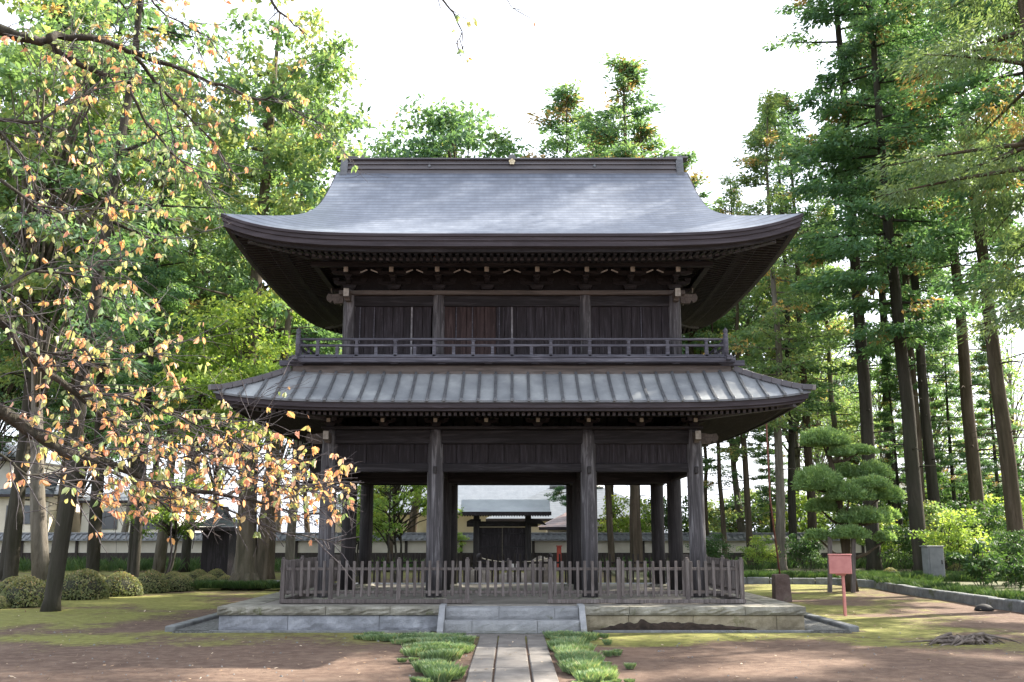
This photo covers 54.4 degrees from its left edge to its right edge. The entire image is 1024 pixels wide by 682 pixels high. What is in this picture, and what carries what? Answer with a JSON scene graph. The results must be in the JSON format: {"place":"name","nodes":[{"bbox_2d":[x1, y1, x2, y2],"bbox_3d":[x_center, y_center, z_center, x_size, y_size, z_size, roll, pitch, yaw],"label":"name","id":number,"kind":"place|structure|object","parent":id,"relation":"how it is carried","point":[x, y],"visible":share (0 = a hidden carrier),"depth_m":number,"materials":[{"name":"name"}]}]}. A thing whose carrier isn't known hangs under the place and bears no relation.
{"place":"outdoors","nodes":[
{"label":"outdoors","id":0,"kind":"place"},
{"bbox_2d":[459,500,550,568],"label":"gate","id":1,"kind":"structure","parent":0,"point":[509,539],"depth_m":46.00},
{"bbox_2d":[479,527,501,566],"bbox_3d":[-0.982,9.544,46.035,1.057,1.830,0.100,0,-11,0],"label":"door","id":2,"kind":"structure","parent":1,"relation":"in","point":[490,538],"depth_m":46.06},
{"bbox_2d":[502,527,524,566],"bbox_3d":[0.082,9.544,46.035,1.057,1.830,0.100,0,-11,0],"label":"door","id":3,"kind":"structure","parent":1,"relation":"in","point":[513,538],"depth_m":46.05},
{"bbox_2d":[0,568,1023,681],"bbox_3d":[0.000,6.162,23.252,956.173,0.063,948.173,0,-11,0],"label":"ground","id":4,"kind":"structure","parent":0,"point":[911,618],"depth_m":14.25,"materials":[{"name":"soil"}]},
{"bbox_2d":[0,575,45,607],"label":"clipped shrub","id":5,"kind":"object","parent":4,"relation":"on","point":[27,591],"visible":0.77,"depth_m":22.36,"materials":[{"name":"green plant"}]},
{"bbox_2d":[0,292,56,468],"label":"tree","id":6,"kind":"object","parent":4,"relation":"on","point":[12,391],"visible":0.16,"depth_m":61.94,"materials":[{"name":"green wood"}]},
{"bbox_2d":[0,441,61,488],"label":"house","id":7,"kind":"structure","parent":4,"relation":"on","point":[4,469],"depth_m":63.76,"materials":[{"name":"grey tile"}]},
{"bbox_2d":[0,474,89,531],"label":"house","id":8,"kind":"structure","parent":4,"relation":"on","point":[51,495],"depth_m":59.34,"materials":[{"name":"beige paint"}]},
{"bbox_2d":[0,0,125,581],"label":"slim tree","id":9,"kind":"object","parent":4,"relation":"on","point":[12,552],"visible":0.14,"depth_m":33.47,"materials":[{"name":"green plant"}]},
{"bbox_2d":[0,0,147,580],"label":"cypress tree","id":10,"kind":"object","parent":4,"relation":"on","point":[3,547],"depth_m":37.25,"materials":[{"name":"green plant"}]},
{"bbox_2d":[43,202,108,517],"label":"tree","id":11,"kind":"object","parent":4,"relation":"on","point":[60,398],"visible":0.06,"depth_m":60.26,"materials":[{"name":"green wood"}]},
{"bbox_2d":[61,568,109,599],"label":"clipped shrub","id":12,"kind":"object","parent":4,"relation":"on","point":[85,584],"visible":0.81,"depth_m":24.72,"materials":[{"name":"green plant"}]},
{"bbox_2d":[43,312,139,523],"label":"tree","id":13,"kind":"object","parent":4,"relation":"on","point":[91,438],"visible":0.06,"depth_m":63.22,"materials":[{"name":"plant"}]},
{"bbox_2d":[0,0,206,580],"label":"broadleaf tree","id":14,"kind":"object","parent":4,"relation":"on","point":[14,59],"visible":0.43,"depth_m":31.77,"materials":[{"name":"green plant"}]},
{"bbox_2d":[23,0,192,571],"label":"cedar tree","id":15,"kind":"object","parent":4,"relation":"on","point":[93,553],"visible":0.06,"depth_m":35.96,"materials":[{"name":"green plant"}]},
{"bbox_2d":[4,0,240,611],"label":"slim tree","id":16,"kind":"object","parent":4,"relation":"on","point":[51,602],"visible":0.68,"depth_m":23.06,"materials":[{"name":"plant"}]},
{"bbox_2d":[104,571,143,596],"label":"clipped shrub","id":17,"kind":"object","parent":4,"relation":"on","point":[123,584],"visible":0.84,"depth_m":26.34,"materials":[{"name":"green plant"}]},
{"bbox_2d":[70,295,185,531],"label":"tree","id":18,"kind":"object","parent":4,"relation":"on","point":[126,528],"visible":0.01,"depth_m":57.14,"materials":[{"name":"green plant"}]},
{"bbox_2d":[86,138,212,577],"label":"cypress tree","id":19,"kind":"object","parent":4,"relation":"on","point":[163,281],"visible":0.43,"depth_m":31.29,"materials":[{"name":"green plant"}]},
{"bbox_2d":[76,490,225,531],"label":"house","id":20,"kind":"structure","parent":4,"relation":"on","point":[107,524],"depth_m":61.02,"materials":[{"name":"paint"}]},
{"bbox_2d":[137,570,170,593],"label":"clipped shrub","id":21,"kind":"object","parent":4,"relation":"on","point":[153,581],"visible":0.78,"depth_m":27.93,"materials":[{"name":"green plant"}]},
{"bbox_2d":[88,81,224,572],"bbox_3d":[-13.852,-1.085,39.365,5.529,20.612,4.930,-8,-13,34],"label":"slim tree","id":22,"kind":"object","parent":4,"relation":"on","point":[182,266],"visible":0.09,"depth_m":38.86,"materials":[{"name":"green plant"}]},
{"bbox_2d":[125,466,214,575],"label":"maple tree","id":23,"kind":"object","parent":4,"relation":"on","point":[176,532],"visible":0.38,"depth_m":35.38,"materials":[{"name":"green plant"}]},
{"bbox_2d":[168,574,198,591],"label":"clipped shrub","id":24,"kind":"object","parent":4,"relation":"on","point":[177,583],"visible":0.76,"depth_m":28.76,"materials":[{"name":"green plant"}]},
{"bbox_2d":[115,148,266,572],"bbox_3d":[-14.851,0.299,43.978,8.444,19.658,8.794,-4,-12,22],"label":"tree","id":25,"kind":"object","parent":4,"relation":"on","point":[159,560],"visible":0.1,"depth_m":42.42,"materials":[{"name":"green plant"}]},
{"bbox_2d":[172,618,218,632],"bbox_3d":[-5.330,5.802,21.386,0.660,0.070,9.800,0,-11,0],"label":"gravel strip","id":26,"kind":"object","parent":4,"relation":"on","point":[207,626],"visible":0.21,"depth_m":17.03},
{"bbox_2d":[136,112,257,571],"bbox_3d":[-14.180,-0.577,46.082,5.351,22.157,6.502,-1,-11,6],"label":"cypress tree","id":27,"kind":"object","parent":4,"relation":"on","point":[186,548],"visible":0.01,"depth_m":44.66,"materials":[{"name":"green plant"}]},
{"bbox_2d":[191,506,236,575],"bbox_3d":[-11.100,7.715,38.011,1.700,2.760,2.330,0,-11,0],"label":"hut","id":28,"kind":"object","parent":4,"relation":"on","point":[219,553],"visible":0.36,"depth_m":37.22,"materials":[{"name":"wood"}]},
{"bbox_2d":[144,288,314,574],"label":"maple tree","id":29,"kind":"object","parent":4,"relation":"on","point":[217,354],"visible":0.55,"depth_m":29.82,"materials":[{"name":"green plant"}]},
{"bbox_2d":[0,532,472,567],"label":"plaster wall","id":30,"kind":"structure","parent":4,"relation":"on","point":[413,543],"depth_m":48.93,"materials":[{"name":"paint"}]},
{"bbox_2d":[171,57,341,578],"bbox_3d":[-9.063,-1.143,39.304,7.525,20.702,7.376,8,-14,-35],"label":"cedar tree","id":31,"kind":"object","parent":4,"relation":"on","point":[319,331],"visible":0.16,"depth_m":38.76,"materials":[{"name":"green plant"}]},
{"bbox_2d":[150,0,374,590],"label":"old forked tree","id":32,"kind":"object","parent":4,"relation":"on","point":[247,564],"visible":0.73,"depth_m":31.36,"materials":[{"name":"green plant"}]},
{"bbox_2d":[0,0,543,581],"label":"cherry tree","id":33,"kind":"object","parent":4,"relation":"on","point":[48,436],"visible":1,"depth_m":7.19,"materials":[{"name":"orange plant"}]},
{"bbox_2d":[239,93,342,559],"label":"slim tree","id":34,"kind":"object","parent":4,"relation":"on","point":[290,549],"visible":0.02,"depth_m":40.28,"materials":[{"name":"green plant"}]},
{"bbox_2d":[336,484,400,572],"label":"maple tree","id":35,"kind":"object","parent":4,"relation":"on","point":[358,527],"visible":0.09,"depth_m":36.88,"materials":[{"name":"green plant"}]},
{"bbox_2d":[356,485,463,582],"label":"maple tree","id":36,"kind":"object","parent":4,"relation":"on","point":[393,526],"visible":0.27,"depth_m":32.43,"materials":[{"name":"green plant"}]},
{"bbox_2d":[309,485,549,531],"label":"temple hall","id":37,"kind":"structure","parent":4,"relation":"on","point":[494,492],"depth_m":74.99,"materials":[{"name":"beige paint"}]},
{"bbox_2d":[359,93,531,157],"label":"broadleaf tree","id":38,"kind":"object","parent":4,"relation":"on","point":[450,124],"visible":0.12,"depth_m":52.74,"materials":[{"name":"plant"}]},
{"bbox_2d":[353,630,636,681],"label":"mondo grass","id":39,"kind":"structure","parent":4,"relation":"on","point":[578,658],"depth_m":12.93,"materials":[{"name":"plant"}]},
{"bbox_2d":[356,554,666,582],"bbox_3d":[0.000,6.291,26.490,9.000,1.232,0.078,0,-11,0],"label":"picket fence","id":40,"kind":"object","parent":4,"relation":"on","point":[507,562],"visible":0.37,"depth_m":26.54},
{"bbox_2d":[211,583,812,633],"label":"stone platform","id":41,"kind":"structure","parent":4,"relation":"on","point":[504,614],"depth_m":16.79,"materials":[{"name":"stone"}]},
{"bbox_2d":[279,554,340,602],"bbox_3d":[-4.080,4.897,21.027,0.086,0.790,6.850,0,-11,0],"label":"picket fence","id":42,"kind":"object","parent":41,"relation":"on","point":[288,579],"visible":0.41,"depth_m":19.31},
{"bbox_2d":[280,557,472,602],"bbox_3d":[-2.394,4.230,17.596,3.388,0.790,0.086,0,-11,0],"label":"picket fence","id":43,"kind":"object","parent":41,"relation":"on","point":[398,592],"visible":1,"depth_m":17.57,"materials":[{"name":"wood"}]},
{"bbox_2d":[475,560,545,596],"bbox_3d":[-0.030,4.208,17.634,1.260,0.628,0.060,0,-11,0],"label":"picket fence","id":44,"kind":"object","parent":41,"relation":"on","point":[510,568],"visible":1,"depth_m":17.61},
{"bbox_2d":[208,154,815,598],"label":"temple gate","id":45,"kind":"structure","parent":41,"relation":"on","point":[512,320],"depth_m":18.95,"materials":[{"name":"black wood"}]},
{"bbox_2d":[547,557,744,602],"bbox_3d":[2.365,4.230,17.596,3.470,0.790,0.086,0,-11,0],"label":"picket fence","id":46,"kind":"object","parent":41,"relation":"on","point":[687,592],"visible":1,"depth_m":17.57,"materials":[{"name":"wood"}]},
{"bbox_2d":[683,554,745,602],"bbox_3d":[4.100,4.897,21.027,0.086,0.790,6.850,0,-11,0],"label":"picket fence","id":47,"kind":"object","parent":41,"relation":"on","point":[717,572],"visible":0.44,"depth_m":19.37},
{"bbox_2d":[19,555,1008,571],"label":"undergrowth","id":48,"kind":"object","parent":4,"relation":"on","point":[78,563],"visible":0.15,"depth_m":44.37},
{"bbox_2d":[521,78,611,157],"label":"cedar tree","id":49,"kind":"object","parent":4,"relation":"on","point":[568,103],"visible":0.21,"depth_m":54.81,"materials":[{"name":"green plant"}]},
{"bbox_2d":[486,485,664,532],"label":"annex building","id":50,"kind":"structure","parent":4,"relation":"on","point":[557,509],"depth_m":61.53,"materials":[{"name":"beige paint"}]},
{"bbox_2d":[597,494,650,531],"bbox_3d":[5.623,10.096,52.813,4.140,3.894,3.907,2,-11,-11],"label":"bush","id":51,"kind":"object","parent":4,"relation":"on","point":[621,521],"visible":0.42,"depth_m":52.52,"materials":[{"name":"green plant"}]},
{"bbox_2d":[571,52,687,559],"bbox_3d":[6.292,-2.106,49.299,9.434,26.479,9.625,7,-13,-34],"label":"cedar tree","id":52,"kind":"object","parent":4,"relation":"on","point":[628,78],"visible":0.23,"depth_m":51.22,"materials":[{"name":"green plant"}]},
{"bbox_2d":[604,141,684,571],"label":"cedar tree","id":53,"kind":"object","parent":4,"relation":"on","point":[621,152],"visible":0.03,"depth_m":41.31,"materials":[{"name":"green plant"}]},
{"bbox_2d":[606,115,733,485],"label":"cedar tree","id":54,"kind":"object","parent":4,"relation":"on","point":[645,130],"visible":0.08,"depth_m":56.12,"materials":[{"name":"green plant"}]},
{"bbox_2d":[683,330,732,555],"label":"slim tree","id":55,"kind":"object","parent":4,"relation":"on","point":[706,476],"visible":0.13,"depth_m":49.61,"materials":[{"name":"green plant"}]},
{"bbox_2d":[674,148,762,495],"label":"cedar tree","id":56,"kind":"object","parent":4,"relation":"on","point":[692,159],"visible":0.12,"depth_m":51.08,"materials":[{"name":"green plant"}]},
{"bbox_2d":[708,488,775,531],"bbox_3d":[12.305,10.158,54.113,4.589,4.311,4.894,-2,-11,8],"label":"bush","id":57,"kind":"object","parent":4,"relation":"on","point":[731,517],"visible":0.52,"depth_m":53.76,"materials":[{"name":"green plant"}]},
{"bbox_2d":[700,173,786,568],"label":"slim tree","id":58,"kind":"object","parent":4,"relation":"on","point":[733,198],"visible":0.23,"depth_m":44.82,"materials":[{"name":"green plant"}]},
{"bbox_2d":[682,248,814,531],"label":"broadleaf tree","id":59,"kind":"object","parent":4,"relation":"on","point":[758,300],"visible":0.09,"depth_m":53.65,"materials":[{"name":"green plant"}]},
{"bbox_2d":[747,364,787,531],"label":"cypress tree","id":60,"kind":"object","parent":4,"relation":"on","point":[764,489],"visible":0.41,"depth_m":51.34,"materials":[{"name":"green plant"}]},
{"bbox_2d":[531,532,1007,566],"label":"plaster wall","id":61,"kind":"structure","parent":4,"relation":"on","point":[545,543],"depth_m":48.94,"materials":[{"name":"paint"}]},
{"bbox_2d":[772,574,791,601],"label":"stone block","id":62,"kind":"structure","parent":4,"relation":"on","point":[781,588],"depth_m":24.31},
{"bbox_2d":[719,86,848,571],"bbox_3d":[11.659,-0.907,42.675,5.120,21.330,5.745,-8,-14,36],"label":"slim tree","id":63,"kind":"object","parent":4,"relation":"on","point":[762,135],"visible":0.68,"depth_m":42.63,"materials":[{"name":"green plant"}]},
{"bbox_2d":[727,99,847,567],"bbox_3d":[12.984,-0.788,47.898,5.891,23.141,5.784,-3,-11,15],"label":"slim tree","id":64,"kind":"object","parent":4,"relation":"on","point":[792,517],"visible":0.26,"depth_m":46.94,"materials":[{"name":"plant"}]},
{"bbox_2d":[734,246,849,519],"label":"broadleaf tree","id":65,"kind":"object","parent":4,"relation":"on","point":[798,451],"visible":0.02,"depth_m":57.76,"materials":[{"name":"green plant"}]},
{"bbox_2d":[759,491,835,531],"bbox_3d":[15.322,10.033,53.069,4.151,4.137,4.398,6,-12,-27],"label":"bush","id":66,"kind":"object","parent":4,"relation":"on","point":[822,521],"visible":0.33,"depth_m":52.29,"materials":[{"name":"green plant"}]},
{"bbox_2d":[753,91,847,565],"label":"slim tree","id":67,"kind":"object","parent":4,"relation":"on","point":[812,516],"visible":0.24,"depth_m":49.95,"materials":[{"name":"plant"}]},
{"bbox_2d":[602,566,1023,591],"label":"planting bed","id":68,"kind":"object","parent":4,"relation":"on","point":[998,586],"visible":0.11,"depth_m":33.77,"materials":[{"name":"plant"}]},
{"bbox_2d":[186,568,1023,599],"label":"ground cover","id":69,"kind":"object","parent":68,"relation":"on","point":[916,578],"visible":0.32,"depth_m":29.16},
{"bbox_2d":[604,485,619,566],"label":"cedar tree","id":70,"kind":"object","parent":68,"relation":"on","point":[610,534],"depth_m":44.19,"materials":[{"name":"brown plant"}]},
{"bbox_2d":[685,533,735,558],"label":"bush","id":71,"kind":"object","parent":68,"relation":"on","point":[711,549],"visible":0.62,"depth_m":38.85,"materials":[{"name":"green plant"}]},
{"bbox_2d":[688,313,760,558],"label":"slim tree","id":72,"kind":"object","parent":68,"relation":"on","point":[720,480],"visible":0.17,"depth_m":46.63,"materials":[{"name":"green wood"}]},
{"bbox_2d":[735,535,780,570],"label":"bush","id":73,"kind":"object","parent":68,"relation":"on","point":[763,553],"visible":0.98,"depth_m":40.02,"materials":[{"name":"green plant"}]},
{"bbox_2d":[780,533,826,572],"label":"bush","id":74,"kind":"object","parent":68,"relation":"on","point":[808,547],"visible":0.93,"depth_m":38.08,"materials":[{"name":"green plant"}]},
{"bbox_2d":[761,0,925,571],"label":"cedar tree","id":75,"kind":"object","parent":68,"relation":"on","point":[855,48],"visible":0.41,"depth_m":41.52,"materials":[{"name":"green plant"}]},
{"bbox_2d":[773,0,988,571],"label":"cypress tree","id":76,"kind":"object","parent":68,"relation":"on","point":[899,332],"visible":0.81,"depth_m":38.94,"materials":[{"name":"green plant"}]},
{"bbox_2d":[876,523,934,571],"bbox_3d":[15.546,8.167,39.165,2.502,2.115,2.202,-3,-11,16],"label":"bush","id":77,"kind":"object","parent":68,"relation":"on","point":[906,541],"visible":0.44,"depth_m":39.06,"materials":[{"name":"green plant"}]},
{"bbox_2d":[920,546,945,578],"bbox_3d":[14.049,7.394,33.190,0.660,1.110,0.439,2,-11,-12],"label":"utility cabinet","id":78,"kind":"object","parent":68,"relation":"on","point":[933,559],"visible":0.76,"depth_m":33.04,"materials":[{"name":"grey metal"}]},
{"bbox_2d":[859,0,1023,564],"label":"cypress tree","id":79,"kind":"object","parent":68,"relation":"on","point":[1008,466],"visible":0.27,"depth_m":36.40,"materials":[{"name":"green plant"}]},
{"bbox_2d":[907,499,978,568],"bbox_3d":[18.443,8.291,42.189,3.314,3.113,3.535,-7,-13,32],"label":"bush","id":80,"kind":"object","parent":68,"relation":"on","point":[929,506],"visible":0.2,"depth_m":42.09,"materials":[{"name":"green plant"}]},
{"bbox_2d":[864,1,1023,570],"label":"cedar tree","id":81,"kind":"object","parent":68,"relation":"on","point":[974,474],"visible":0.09,"depth_m":42.38,"materials":[{"name":"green plant"}]},
{"bbox_2d":[922,316,988,511],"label":"cypress tree","id":82,"kind":"object","parent":68,"relation":"on","point":[950,461],"visible":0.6,"depth_m":48.90,"materials":[{"name":"green plant"}]},
{"bbox_2d":[895,0,1023,328],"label":"cypress tree","id":83,"kind":"object","parent":68,"relation":"on","point":[995,93],"visible":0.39,"depth_m":33.47,"materials":[{"name":"green plant"}]},
{"bbox_2d":[932,500,1006,572],"bbox_3d":[17.596,7.407,37.200,3.474,2.938,3.059,7,-13,-32],"label":"bush","id":84,"kind":"object","parent":68,"relation":"on","point":[997,510],"visible":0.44,"depth_m":37.12,"materials":[{"name":"green plant"}]},
{"bbox_2d":[944,536,1011,586],"bbox_3d":[12.636,6.052,26.827,1.688,1.560,1.632,9,-14,-38],"label":"leafy plant","id":85,"kind":"object","parent":68,"relation":"on","point":[974,566],"visible":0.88,"depth_m":26.77,"materials":[{"name":"green plant"}]},
{"bbox_2d":[956,322,1023,525],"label":"cypress tree","id":86,"kind":"object","parent":68,"relation":"on","point":[979,358],"visible":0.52,"depth_m":47.02,"materials":[{"name":"green plant"}]},
{"bbox_2d":[984,529,1023,584],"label":"bush","id":87,"kind":"object","parent":68,"relation":"on","point":[1009,548],"visible":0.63,"depth_m":30.18,"materials":[{"name":"green plant"}]},
{"bbox_2d":[985,551,1023,589],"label":"leafy plant","id":88,"kind":"object","parent":68,"relation":"on","point":[1014,572],"visible":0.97,"depth_m":25.27,"materials":[{"name":"green plant"}]},
{"bbox_2d":[804,618,851,632],"bbox_3d":[5.330,5.802,21.386,0.660,0.070,9.800,0,-11,0],"label":"gravel strip","id":89,"kind":"object","parent":4,"relation":"on","point":[816,626],"visible":0.21,"depth_m":17.03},
{"bbox_2d":[783,314,878,527],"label":"broadleaf tree","id":90,"kind":"object","parent":4,"relation":"on","point":[817,459],"visible":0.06,"depth_m":61.20,"materials":[{"name":"green plant"}]},
{"bbox_2d":[787,178,881,505],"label":"slim tree","id":91,"kind":"object","parent":4,"relation":"on","point":[849,425],"visible":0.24,"depth_m":55.24,"materials":[{"name":"green plant"}]},
{"bbox_2d":[827,554,851,615],"bbox_3d":[6.695,4.962,20.225,0.470,1.237,0.370,-4,-12,18],"label":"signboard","id":92,"kind":"object","parent":4,"relation":"on","point":[840,564],"visible":1,"depth_m":20.15,"materials":[{"name":"paint"}]},
{"bbox_2d":[812,353,883,505],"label":"broadleaf tree","id":93,"kind":"object","parent":4,"relation":"on","point":[847,384],"visible":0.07,"depth_m":73.96,"materials":[{"name":"plant"}]},
{"bbox_2d":[791,425,907,592],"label":"trained pine","id":94,"kind":"object","parent":4,"relation":"on","point":[868,481],"visible":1,"depth_m":28.88,"materials":[{"name":"plant"}]},
{"bbox_2d":[810,1,950,527],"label":"cedar tree","id":95,"kind":"object","parent":4,"relation":"on","point":[883,294],"visible":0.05,"depth_m":52.87,"materials":[{"name":"green plant"}]},
{"bbox_2d":[822,339,940,500],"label":"broadleaf tree","id":96,"kind":"object","parent":4,"relation":"on","point":[881,456],"visible":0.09,"depth_m":61.98,"materials":[{"name":"green plant"}]},
{"bbox_2d":[744,577,1023,612],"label":"stone kerb","id":97,"kind":"structure","parent":4,"relation":"on","point":[1014,605],"depth_m":25.93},
{"bbox_2d":[871,345,926,559],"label":"cypress tree","id":98,"kind":"object","parent":4,"relation":"on","point":[886,365],"visible":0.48,"depth_m":50.13,"materials":[{"name":"green plant"}]},
{"bbox_2d":[841,0,958,560],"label":"cedar tree","id":99,"kind":"object","parent":4,"relation":"on","point":[929,453],"visible":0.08,"depth_m":46.32,"materials":[{"name":"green plant"}]},
{"bbox_2d":[835,9,973,528],"bbox_3d":[19.818,-3.616,49.266,6.517,29.193,6.021,5,-11,-24],"label":"cedar tree","id":100,"kind":"object","parent":4,"relation":"on","point":[911,355],"visible":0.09,"depth_m":48.21,"materials":[{"name":"green plant"}]},
{"bbox_2d":[859,0,1023,411],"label":"cedar tree","id":101,"kind":"object","parent":4,"relation":"on","point":[979,149],"visible":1,"depth_m":25.57,"materials":[{"name":"green plant"}]},
{"bbox_2d":[872,315,1015,499],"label":"broadleaf tree","id":102,"kind":"object","parent":4,"relation":"on","point":[935,440],"visible":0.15,"depth_m":58.12,"materials":[{"name":"green plant"}]},
{"bbox_2d":[909,508,994,570],"bbox_3d":[15.738,7.198,35.246,2.564,2.555,2.716,4,-12,-19],"label":"bush","id":103,"kind":"object","parent":4,"relation":"on","point":[951,527],"visible":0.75,"depth_m":35.15,"materials":[{"name":"green plant"}]},
{"bbox_2d":[900,632,1019,645],"bbox_3d":[6.700,4.515,14.893,1.781,0.331,0.657,2,-11,-11],"label":"tree stump","id":104,"kind":"object","parent":4,"relation":"on","point":[979,638],"visible":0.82,"depth_m":14.74,"materials":[{"name":"brown wood"}]},
{"bbox_2d":[902,471,1023,530],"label":"bush","id":105,"kind":"object","parent":4,"relation":"on","point":[947,496],"visible":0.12,"depth_m":51.15,"materials":[{"name":"green plant"}]},
{"bbox_2d":[916,302,1023,479],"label":"broadleaf tree","id":106,"kind":"object","parent":4,"relation":"on","point":[1013,419],"visible":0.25,"depth_m":63.50,"materials":[{"name":"green plant"}]},
{"bbox_2d":[0,0,1023,531],"label":"sky","id":107,"kind":"structure","parent":0,"point":[707,63],"materials":[{"name":"white"}]},
{"bbox_2d":[466,634,558,681],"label":"path","id":108,"kind":"structure","parent":0,"point":[511,665],"depth_m":12.78,"materials":[{"name":"stone"}]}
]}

